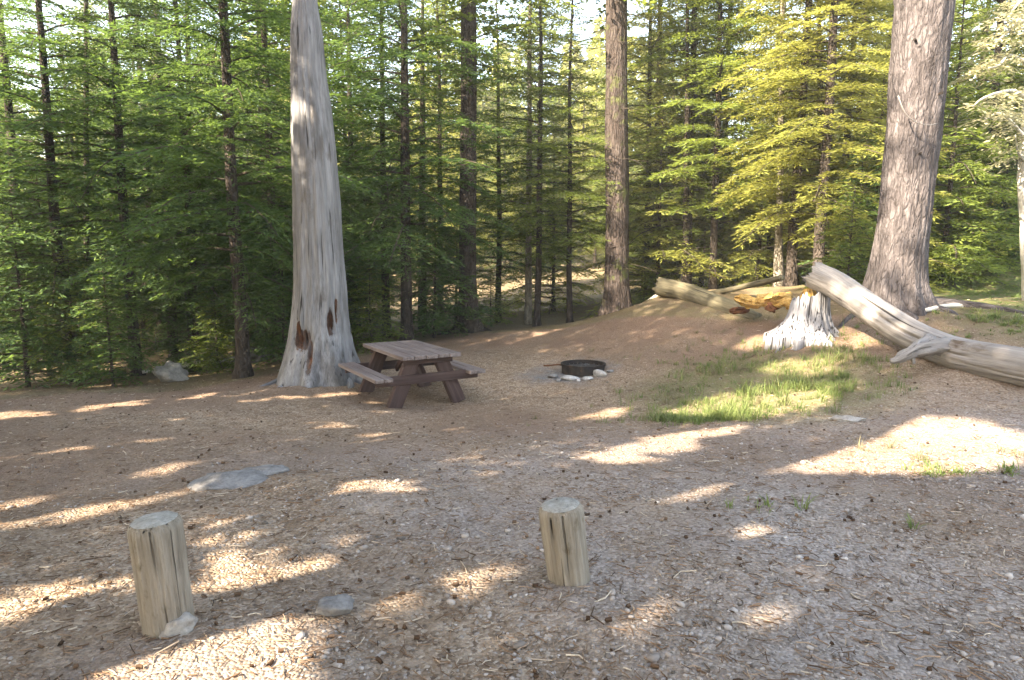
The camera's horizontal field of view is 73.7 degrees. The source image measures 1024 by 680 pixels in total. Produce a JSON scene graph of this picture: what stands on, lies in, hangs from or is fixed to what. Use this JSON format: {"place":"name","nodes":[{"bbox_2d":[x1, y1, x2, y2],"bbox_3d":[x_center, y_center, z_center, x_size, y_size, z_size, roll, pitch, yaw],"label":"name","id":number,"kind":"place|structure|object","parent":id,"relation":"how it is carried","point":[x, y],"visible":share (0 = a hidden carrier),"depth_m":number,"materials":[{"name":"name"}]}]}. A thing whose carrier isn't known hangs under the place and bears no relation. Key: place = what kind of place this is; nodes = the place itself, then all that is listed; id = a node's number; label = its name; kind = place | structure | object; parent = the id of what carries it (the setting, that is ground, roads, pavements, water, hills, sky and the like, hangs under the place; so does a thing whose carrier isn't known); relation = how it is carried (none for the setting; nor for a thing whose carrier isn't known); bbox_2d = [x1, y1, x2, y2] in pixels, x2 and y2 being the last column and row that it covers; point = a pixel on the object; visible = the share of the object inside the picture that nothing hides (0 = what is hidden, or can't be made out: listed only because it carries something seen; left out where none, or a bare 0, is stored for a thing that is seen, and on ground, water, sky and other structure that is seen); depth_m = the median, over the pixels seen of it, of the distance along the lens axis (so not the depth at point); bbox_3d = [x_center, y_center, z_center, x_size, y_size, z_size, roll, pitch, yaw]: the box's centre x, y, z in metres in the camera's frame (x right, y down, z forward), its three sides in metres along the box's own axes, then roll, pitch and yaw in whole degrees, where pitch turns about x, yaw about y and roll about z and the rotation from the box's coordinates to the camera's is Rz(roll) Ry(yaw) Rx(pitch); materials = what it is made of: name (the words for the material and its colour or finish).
{"place":"outdoors","nodes":[
{"label":"outdoors","id":0,"kind":"place"},
{"bbox_2d":[0,248,1023,679],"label":"ground","id":1,"kind":"structure","parent":0,"point":[608,336],"depth_m":4.51,"materials":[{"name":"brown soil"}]},
{"bbox_2d":[0,175,105,390],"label":"sapling","id":2,"kind":"object","parent":1,"relation":"on","point":[25,345],"visible":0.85,"depth_m":12.54,"materials":[{"name":"green plant"}]},
{"bbox_2d":[0,155,128,380],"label":"sapling","id":3,"kind":"object","parent":1,"relation":"on","point":[19,356],"visible":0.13,"depth_m":15.14,"materials":[{"name":"green plant"}]},
{"bbox_2d":[20,246,136,386],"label":"sapling","id":4,"kind":"object","parent":1,"relation":"on","point":[69,294],"visible":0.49,"depth_m":12.90,"materials":[{"name":"green plant"}]},
{"bbox_2d":[0,0,159,372],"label":"hemlock tree","id":5,"kind":"object","parent":1,"relation":"on","point":[8,111],"visible":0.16,"depth_m":16.43,"materials":[{"name":"green plant"}]},
{"bbox_2d":[20,8,139,324],"bbox_3d":[-14.791,-5.210,23.081,4.324,11.413,3.894,4,8,25],"label":"fir tree","id":6,"kind":"object","parent":1,"relation":"on","point":[71,148],"visible":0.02,"depth_m":22.70,"materials":[{"name":"green plant"}]},
{"bbox_2d":[54,0,128,161],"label":"tall fir tree","id":7,"kind":"object","parent":1,"relation":"on","point":[77,31],"visible":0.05,"depth_m":53.69,"materials":[{"name":"green plant"}]},
{"bbox_2d":[67,0,123,375],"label":"bare thin tree","id":8,"kind":"object","parent":1,"relation":"on","point":[85,7],"visible":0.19,"depth_m":14.62,"materials":[{"name":"brown plant"}]},
{"bbox_2d":[0,0,204,382],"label":"hemlock tree","id":9,"kind":"object","parent":1,"relation":"on","point":[47,101],"visible":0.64,"depth_m":13.08,"materials":[{"name":"green plant"}]},
{"bbox_2d":[53,239,162,389],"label":"sapling","id":10,"kind":"object","parent":1,"relation":"on","point":[105,358],"visible":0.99,"depth_m":12.18,"materials":[{"name":"green plant"}]},
{"bbox_2d":[0,0,259,375],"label":"hemlock tree","id":11,"kind":"object","parent":1,"relation":"on","point":[119,123],"visible":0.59,"depth_m":13.20,"materials":[{"name":"green plant"}]},
{"bbox_2d":[40,1,224,346],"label":"hemlock tree","id":12,"kind":"object","parent":1,"relation":"on","point":[140,67],"visible":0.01,"depth_m":20.90,"materials":[{"name":"green plant"}]},
{"bbox_2d":[79,149,200,354],"bbox_3d":[-12.416,-2.995,22.679,4.370,7.316,4.919,2,8,12],"label":"young tree","id":13,"kind":"object","parent":1,"relation":"on","point":[144,321],"visible":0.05,"depth_m":22.70,"materials":[{"name":"green plant"}]},
{"bbox_2d":[49,0,263,362],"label":"hemlock tree","id":14,"kind":"object","parent":1,"relation":"on","point":[130,132],"visible":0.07,"depth_m":16.69,"materials":[{"name":"green plant"}]},
{"bbox_2d":[127,511,194,638],"bbox_3d":[-1.503,1.065,2.942,0.240,0.641,0.222,0,7,0],"label":"wooden post","id":15,"kind":"object","parent":1,"relation":"on","point":[158,552],"visible":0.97,"depth_m":2.85,"materials":[{"name":"brown wood"}]},
{"bbox_2d":[56,0,285,371],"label":"hemlock tree","id":16,"kind":"object","parent":1,"relation":"on","point":[145,198],"visible":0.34,"depth_m":13.78,"materials":[{"name":"green plant"}]},
{"bbox_2d":[153,361,188,381],"bbox_3d":[-6.453,0.630,12.932,0.472,0.451,0.617,7,10,43],"label":"boulder","id":17,"kind":"object","parent":1,"relation":"on","point":[169,371],"visible":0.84,"depth_m":12.82,"materials":[{"name":"grey stone"}]},
{"bbox_2d":[159,612,197,638],"bbox_3d":[-1.440,1.221,2.928,0.167,0.113,0.143,0,7,0],"label":"rock","id":18,"kind":"object","parent":1,"relation":"on","point":[184,623],"visible":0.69,"depth_m":2.89,"materials":[{"name":"grey stone"}]},
{"bbox_2d":[140,223,234,371],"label":"sapling","id":19,"kind":"object","parent":1,"relation":"on","point":[186,321],"visible":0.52,"depth_m":14.31,"materials":[{"name":"green plant"}]},
{"bbox_2d":[176,277,252,374],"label":"sapling","id":20,"kind":"object","parent":1,"relation":"on","point":[215,359],"visible":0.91,"depth_m":13.47,"materials":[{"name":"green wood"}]},
{"bbox_2d":[58,0,384,378],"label":"hemlock tree","id":21,"kind":"object","parent":1,"relation":"on","point":[237,267],"visible":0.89,"depth_m":11.57,"materials":[{"name":"green plant"}]},
{"bbox_2d":[187,470,267,491],"bbox_3d":[-2.112,1.054,5.082,0.583,0.126,0.412,0,7,0],"label":"flat rock","id":22,"kind":"object","parent":1,"relation":"on","point":[230,480],"visible":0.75,"depth_m":5.02,"materials":[{"name":"grey stone"}]},
{"bbox_2d":[134,0,377,342],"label":"hemlock tree","id":23,"kind":"object","parent":1,"relation":"on","point":[278,133],"visible":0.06,"depth_m":17.76,"materials":[{"name":"green plant"}]},
{"bbox_2d":[230,213,292,370],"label":"sapling","id":24,"kind":"object","parent":1,"relation":"on","point":[272,349],"visible":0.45,"depth_m":13.39,"materials":[{"name":"green plant"}]},
{"bbox_2d":[242,464,288,475],"bbox_3d":[-1.938,1.025,5.311,0.401,0.084,0.249,-4,8,-29],"label":"flat rock","id":25,"kind":"object","parent":1,"relation":"on","point":[269,469],"visible":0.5,"depth_m":5.28,"materials":[{"name":"grey stone"}]},
{"bbox_2d":[173,93,364,366],"bbox_3d":[-5.595,-2.436,15.782,4.126,6.461,4.044,3,8,25],"label":"young tree","id":26,"kind":"object","parent":1,"relation":"on","point":[261,327],"visible":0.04,"depth_m":15.46,"materials":[{"name":"green plant"}]},
{"bbox_2d":[162,0,379,359],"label":"hemlock tree","id":27,"kind":"object","parent":1,"relation":"on","point":[268,136],"visible":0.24,"depth_m":14.17,"materials":[{"name":"green plant"}]},
{"bbox_2d":[192,0,399,149],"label":"tall fir tree","id":28,"kind":"object","parent":1,"relation":"on","point":[325,34],"visible":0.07,"depth_m":21.68,"materials":[{"name":"green plant"}]},
{"bbox_2d":[261,0,362,387],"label":"dead snag","id":29,"kind":"object","parent":1,"relation":"on","point":[320,347],"visible":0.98,"depth_m":10.47,"materials":[{"name":"grey wood"}]},
{"bbox_2d":[271,165,380,340],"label":"sapling","id":30,"kind":"object","parent":1,"relation":"on","point":[349,304],"visible":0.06,"depth_m":16.28,"materials":[{"name":"green plant"}]},
{"bbox_2d":[314,594,353,616],"bbox_3d":[-0.793,1.199,3.071,0.160,0.093,0.135,0,7,0],"label":"rock","id":31,"kind":"object","parent":1,"relation":"on","point":[336,605],"visible":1,"depth_m":3.04,"materials":[{"name":"grey stone"}]},
{"bbox_2d":[284,0,417,324],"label":"hemlock tree","id":32,"kind":"object","parent":1,"relation":"on","point":[341,53],"visible":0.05,"depth_m":19.95,"materials":[{"name":"green plant"}]},
{"bbox_2d":[274,0,443,327],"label":"hemlock tree","id":33,"kind":"object","parent":1,"relation":"on","point":[332,94],"visible":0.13,"depth_m":17.75,"materials":[{"name":"green plant"}]},
{"bbox_2d":[348,255,410,353],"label":"sapling","id":34,"kind":"object","parent":1,"relation":"on","point":[367,327],"visible":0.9,"depth_m":14.16,"materials":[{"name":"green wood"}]},
{"bbox_2d":[281,0,478,337],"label":"hemlock tree","id":35,"kind":"object","parent":1,"relation":"on","point":[364,147],"visible":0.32,"depth_m":15.72,"materials":[{"name":"green plant"}]},
{"bbox_2d":[356,158,412,326],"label":"young tree","id":36,"kind":"object","parent":1,"relation":"on","point":[393,304],"visible":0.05,"depth_m":23.03,"materials":[{"name":"green plant"}]},
{"bbox_2d":[271,0,517,340],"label":"hemlock tree","id":37,"kind":"object","parent":1,"relation":"on","point":[405,178],"visible":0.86,"depth_m":14.30,"materials":[{"name":"green plant"}]},
{"bbox_2d":[338,340,484,407],"bbox_3d":[-1.502,0.502,10.068,1.652,0.783,1.636,-4,9,-31],"label":"picnic table","id":38,"kind":"object","parent":1,"relation":"on","point":[414,357],"visible":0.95,"depth_m":9.68,"materials":[{"name":"brown wood"}]},
{"bbox_2d":[393,0,453,328],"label":"bare thin tree","id":39,"kind":"object","parent":1,"relation":"on","point":[421,119],"visible":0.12,"depth_m":17.98,"materials":[{"name":"brown plant"}]},
{"bbox_2d":[383,185,489,339],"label":"sapling","id":40,"kind":"object","parent":1,"relation":"on","point":[421,310],"visible":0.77,"depth_m":15.28,"materials":[{"name":"green plant"}]},
{"bbox_2d":[366,0,512,326],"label":"fir tree","id":41,"kind":"object","parent":1,"relation":"on","point":[441,132],"visible":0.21,"depth_m":18.25,"materials":[{"name":"green plant"}]},
{"bbox_2d":[393,0,496,267],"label":"tall fir tree","id":42,"kind":"object","parent":1,"relation":"on","point":[430,12],"visible":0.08,"depth_m":42.88,"materials":[{"name":"green plant"}]},
{"bbox_2d":[414,196,506,329],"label":"sapling","id":43,"kind":"object","parent":1,"relation":"on","point":[482,307],"visible":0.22,"depth_m":17.07,"materials":[{"name":"green plant"}]},
{"bbox_2d":[425,36,507,279],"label":"fir tree","id":44,"kind":"object","parent":1,"relation":"on","point":[454,134],"visible":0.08,"depth_m":36.39,"materials":[{"name":"green plant"}]},
{"bbox_2d":[385,0,574,335],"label":"mossy fir tree","id":45,"kind":"object","parent":1,"relation":"on","point":[466,16],"visible":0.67,"depth_m":15.99,"materials":[{"name":"green plant"}]},
{"bbox_2d":[477,260,517,326],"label":"sapling","id":46,"kind":"object","parent":1,"relation":"on","point":[491,303],"visible":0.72,"depth_m":18.43,"materials":[{"name":"green plant"}]},
{"bbox_2d":[430,0,566,322],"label":"hemlock tree","id":47,"kind":"object","parent":1,"relation":"on","point":[498,154],"visible":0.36,"depth_m":18.81,"materials":[{"name":"green plant"}]},
{"bbox_2d":[0,315,1021,679],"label":"bark chips","id":48,"kind":"object","parent":1,"relation":"on","point":[416,637],"visible":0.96,"depth_m":3.85,"materials":[{"name":"brown wood"}]},
{"bbox_2d":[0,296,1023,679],"bbox_3d":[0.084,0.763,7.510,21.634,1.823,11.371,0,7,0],"label":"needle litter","id":49,"kind":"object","parent":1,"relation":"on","point":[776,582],"visible":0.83,"depth_m":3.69,"materials":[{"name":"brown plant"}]},
{"bbox_2d":[0,295,1023,679],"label":"fallen twigs","id":50,"kind":"object","parent":1,"relation":"on","point":[530,561],"depth_m":3.78,"materials":[{"name":"brown wood"}]},
{"bbox_2d":[6,315,1023,679],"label":"stones","id":51,"kind":"object","parent":1,"relation":"on","point":[654,657],"visible":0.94,"depth_m":3.35,"materials":[{"name":"grey stone"}]},
{"bbox_2d":[11,6,1021,257],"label":"forest","id":52,"kind":"object","parent":1,"relation":"on","point":[597,54],"visible":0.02,"depth_m":63.87,"materials":[{"name":"green plant"}]},
{"bbox_2d":[506,0,552,324],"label":"pale thin tree","id":53,"kind":"object","parent":1,"relation":"on","point":[528,302],"visible":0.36,"depth_m":18.27,"materials":[{"name":"brown plant"}]},
{"bbox_2d":[453,0,608,326],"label":"fir tree","id":54,"kind":"object","parent":1,"relation":"on","point":[540,128],"visible":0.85,"depth_m":16.88,"materials":[{"name":"green plant"}]},
{"bbox_2d":[489,0,584,239],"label":"tall fir tree","id":55,"kind":"object","parent":1,"relation":"on","point":[553,100],"visible":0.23,"depth_m":42.85,"materials":[{"name":"green plant"}]},
{"bbox_2d":[484,106,602,319],"bbox_3d":[0.925,-3.695,21.294,3.746,6.877,4.498,2,8,18],"label":"young tree","id":56,"kind":"object","parent":1,"relation":"on","point":[552,297],"visible":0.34,"depth_m":21.12,"materials":[{"name":"green plant"}]},
{"bbox_2d":[539,497,589,586],"bbox_3d":[0.267,1.060,3.351,0.275,0.562,0.229,0,7,0],"label":"wooden post","id":57,"kind":"object","parent":1,"relation":"on","point":[562,528],"visible":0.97,"depth_m":3.26,"materials":[{"name":"brown wood"}]},
{"bbox_2d":[499,0,647,322],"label":"fir tree","id":58,"kind":"object","parent":1,"relation":"on","point":[570,233],"visible":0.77,"depth_m":16.52,"materials":[{"name":"green plant"}]},
{"bbox_2d":[543,359,605,375],"bbox_3d":[1.102,0.454,11.377,0.933,0.160,0.746,5,9,33],"label":"fire ring","id":59,"kind":"object","parent":1,"relation":"on","point":[580,367],"visible":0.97,"depth_m":11.13,"materials":[{"name":"metal"}]},
{"bbox_2d":[566,71,604,252],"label":"fir tree","id":60,"kind":"object","parent":1,"relation":"on","point":[584,213],"visible":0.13,"depth_m":57.74,"materials":[{"name":"green plant"}]},
{"bbox_2d":[566,85,605,268],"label":"fir tree","id":61,"kind":"object","parent":1,"relation":"on","point":[594,257],"visible":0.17,"depth_m":39.94,"materials":[{"name":"green plant"}]},
{"bbox_2d":[576,9,645,254],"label":"fir tree","id":62,"kind":"object","parent":1,"relation":"on","point":[592,190],"visible":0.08,"depth_m":36.65,"materials":[{"name":"green plant"}]},
{"bbox_2d":[568,0,668,317],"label":"brown fir tree","id":63,"kind":"object","parent":1,"relation":"on","point":[616,295],"visible":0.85,"depth_m":15.90,"materials":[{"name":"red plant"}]},
{"bbox_2d":[629,236,665,303],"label":"sapling","id":64,"kind":"object","parent":1,"relation":"on","point":[649,285],"visible":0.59,"depth_m":17.79,"materials":[{"name":"green plant"}]},
{"bbox_2d":[573,0,734,299],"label":"fir tree","id":65,"kind":"object","parent":1,"relation":"on","point":[649,96],"visible":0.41,"depth_m":18.28,"materials":[{"name":"green plant"}]},
{"bbox_2d":[577,89,739,318],"bbox_3d":[4.166,-3.425,17.664,4.325,6.064,3.602,-7,10,-44],"label":"young tree","id":66,"kind":"object","parent":1,"relation":"on","point":[658,250],"visible":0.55,"depth_m":17.52,"materials":[{"name":"green plant"}]},
{"bbox_2d":[565,0,752,294],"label":"fir tree","id":67,"kind":"object","parent":1,"relation":"on","point":[656,124],"visible":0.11,"depth_m":20.00,"materials":[{"name":"green plant"}]},
{"bbox_2d":[652,0,710,283],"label":"bare thin tree","id":68,"kind":"object","parent":1,"relation":"on","point":[686,278],"visible":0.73,"depth_m":17.09,"materials":[{"name":"brown plant"}]},
{"bbox_2d":[603,0,785,283],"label":"fir tree","id":69,"kind":"object","parent":1,"relation":"on","point":[691,59],"visible":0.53,"depth_m":17.17,"materials":[{"name":"green plant"}]},
{"bbox_2d":[629,44,770,297],"bbox_3d":[5.493,-4.525,19.317,5.045,7.213,4.483,-3,8,-22],"label":"young tree","id":70,"kind":"object","parent":1,"relation":"on","point":[707,247],"visible":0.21,"depth_m":18.80,"materials":[{"name":"green plant"}]},
{"bbox_2d":[652,277,761,319],"bbox_3d":[3.978,-0.837,13.954,0.531,0.832,2.826,-5,9,-32],"label":"mossy log","id":71,"kind":"object","parent":1,"relation":"on","point":[674,289],"visible":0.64,"depth_m":14.07,"materials":[{"name":"beige wood"}]},
{"bbox_2d":[628,0,800,289],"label":"fir tree","id":72,"kind":"object","parent":1,"relation":"on","point":[717,106],"visible":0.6,"depth_m":16.54,"materials":[{"name":"green plant"}]},
{"bbox_2d":[639,0,791,285],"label":"fir tree","id":73,"kind":"object","parent":1,"relation":"on","point":[711,16],"visible":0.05,"depth_m":21.02,"materials":[{"name":"green plant"}]},
{"bbox_2d":[711,275,784,293],"bbox_3d":[4.530,-1.073,14.066,0.323,0.645,3.123,-3,8,-20],"label":"thin log","id":74,"kind":"object","parent":1,"relation":"on","point":[770,280],"visible":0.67,"depth_m":13.58,"materials":[{"name":"beige wood"}]},
{"bbox_2d":[717,121,812,288],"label":"young tree","id":75,"kind":"object","parent":1,"relation":"on","point":[758,259],"visible":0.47,"depth_m":17.65,"materials":[{"name":"green plant"}]},
{"bbox_2d":[675,0,859,278],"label":"fir tree","id":76,"kind":"object","parent":1,"relation":"on","point":[771,14],"visible":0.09,"depth_m":20.10,"materials":[{"name":"green plant"}]},
{"bbox_2d":[748,1,812,286],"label":"pale thin tree","id":77,"kind":"object","parent":1,"relation":"on","point":[778,264],"visible":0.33,"depth_m":15.75,"materials":[{"name":"brown plant"}]},
{"bbox_2d":[706,0,892,286],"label":"fir tree","id":78,"kind":"object","parent":1,"relation":"on","point":[791,275],"visible":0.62,"depth_m":14.92,"materials":[{"name":"green plant"}]},
{"bbox_2d":[763,288,838,351],"bbox_3d":[4.753,-0.297,10.953,1.332,1.108,1.378,2,8,17],"label":"broken stump","id":79,"kind":"object","parent":1,"relation":"on","point":[808,318],"visible":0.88,"depth_m":10.69,"materials":[{"name":"grey wood"}]},
{"bbox_2d":[764,121,847,279],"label":"young tree","id":80,"kind":"object","parent":1,"relation":"on","point":[800,270],"visible":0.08,"depth_m":20.40,"materials":[{"name":"green plant"}]},
{"bbox_2d":[706,0,947,268],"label":"fir tree","id":81,"kind":"object","parent":1,"relation":"on","point":[823,184],"visible":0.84,"depth_m":14.04,"materials":[{"name":"green plant"}]},
{"bbox_2d":[797,127,881,283],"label":"sapling","id":82,"kind":"object","parent":1,"relation":"on","point":[864,199],"visible":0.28,"depth_m":14.14,"materials":[{"name":"green plant"}]},
{"bbox_2d":[804,184,877,288],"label":"sapling","id":83,"kind":"object","parent":1,"relation":"on","point":[847,261],"visible":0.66,"depth_m":13.01,"materials":[{"name":"green plant"}]},
{"bbox_2d":[738,0,957,268],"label":"fir tree","id":84,"kind":"object","parent":1,"relation":"on","point":[847,110],"visible":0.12,"depth_m":15.67,"materials":[{"name":"green plant"}]},
{"bbox_2d":[750,0,953,248],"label":"fir tree","id":85,"kind":"object","parent":1,"relation":"on","point":[859,110],"visible":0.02,"depth_m":18.75,"materials":[{"name":"green plant"}]},
{"bbox_2d":[794,41,971,293],"bbox_3d":[7.903,-3.476,14.562,3.806,5.796,3.170,3,8,21],"label":"young tree","id":86,"kind":"object","parent":1,"relation":"on","point":[882,108],"visible":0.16,"depth_m":14.55,"materials":[{"name":"green plant"}]},
{"bbox_2d":[802,261,1023,386],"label":"fallen log","id":87,"kind":"object","parent":1,"relation":"on","point":[913,338],"visible":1,"depth_m":8.85,"materials":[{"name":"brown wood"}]},
{"bbox_2d":[827,111,999,275],"bbox_3d":[9.682,-4.152,16.669,4.019,5.927,3.570,-2,8,-18],"label":"young tree","id":88,"kind":"object","parent":1,"relation":"on","point":[940,207],"visible":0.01,"depth_m":16.07,"materials":[{"name":"green plant"}]},
{"bbox_2d":[837,0,1023,326],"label":"fir tree","id":89,"kind":"object","parent":1,"relation":"on","point":[897,274],"visible":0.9,"depth_m":10.74,"materials":[{"name":"brown plant"}]},
{"bbox_2d":[854,0,1020,290],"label":"young tree","id":90,"kind":"object","parent":1,"relation":"on","point":[953,136],"visible":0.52,"depth_m":14.77,"materials":[{"name":"green plant"}]},
{"bbox_2d":[887,0,1023,263],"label":"fir tree","id":91,"kind":"object","parent":1,"relation":"on","point":[998,49],"visible":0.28,"depth_m":16.71,"materials":[{"name":"green plant"}]},
{"bbox_2d":[931,189,999,285],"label":"sapling","id":92,"kind":"object","parent":1,"relation":"on","point":[964,242],"visible":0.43,"depth_m":15.19,"materials":[{"name":"green plant"}]},
{"bbox_2d":[929,25,1023,278],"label":"young tree","id":93,"kind":"object","parent":1,"relation":"on","point":[1016,109],"visible":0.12,"depth_m":16.29,"materials":[{"name":"green plant"}]},
{"bbox_2d":[936,0,1023,251],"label":"fir tree","id":94,"kind":"object","parent":1,"relation":"on","point":[970,1],"visible":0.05,"depth_m":20.01,"materials":[{"name":"green plant"}]},
{"bbox_2d":[947,0,1023,300],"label":"tree","id":95,"kind":"object","parent":1,"relation":"on","point":[1003,116],"visible":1,"depth_m":11.14,"materials":[{"name":"green plant"}]},
{"bbox_2d":[951,133,1020,272],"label":"sapling","id":96,"kind":"object","parent":1,"relation":"on","point":[1011,254],"visible":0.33,"depth_m":16.12,"materials":[{"name":"green plant"}]},
{"bbox_2d":[0,0,1023,176],"label":"sky","id":97,"kind":"structure","parent":0,"point":[591,9],"materials":[{"name":"white"}]},
{"bbox_2d":[487,262,1023,528],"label":"grass","id":98,"kind":"structure","parent":0,"point":[1009,330],"depth_m":9.68,"materials":[{"name":"green plant"}]},
{"bbox_2d":[594,311,918,426],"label":"grass","id":99,"kind":"structure","parent":0,"point":[728,413],"depth_m":8.53,"materials":[{"name":"green plant"}]},
{"bbox_2d":[526,264,1023,461],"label":"dry grass","id":100,"kind":"structure","parent":0,"point":[848,357],"depth_m":9.10,"materials":[{"name":"plant"}]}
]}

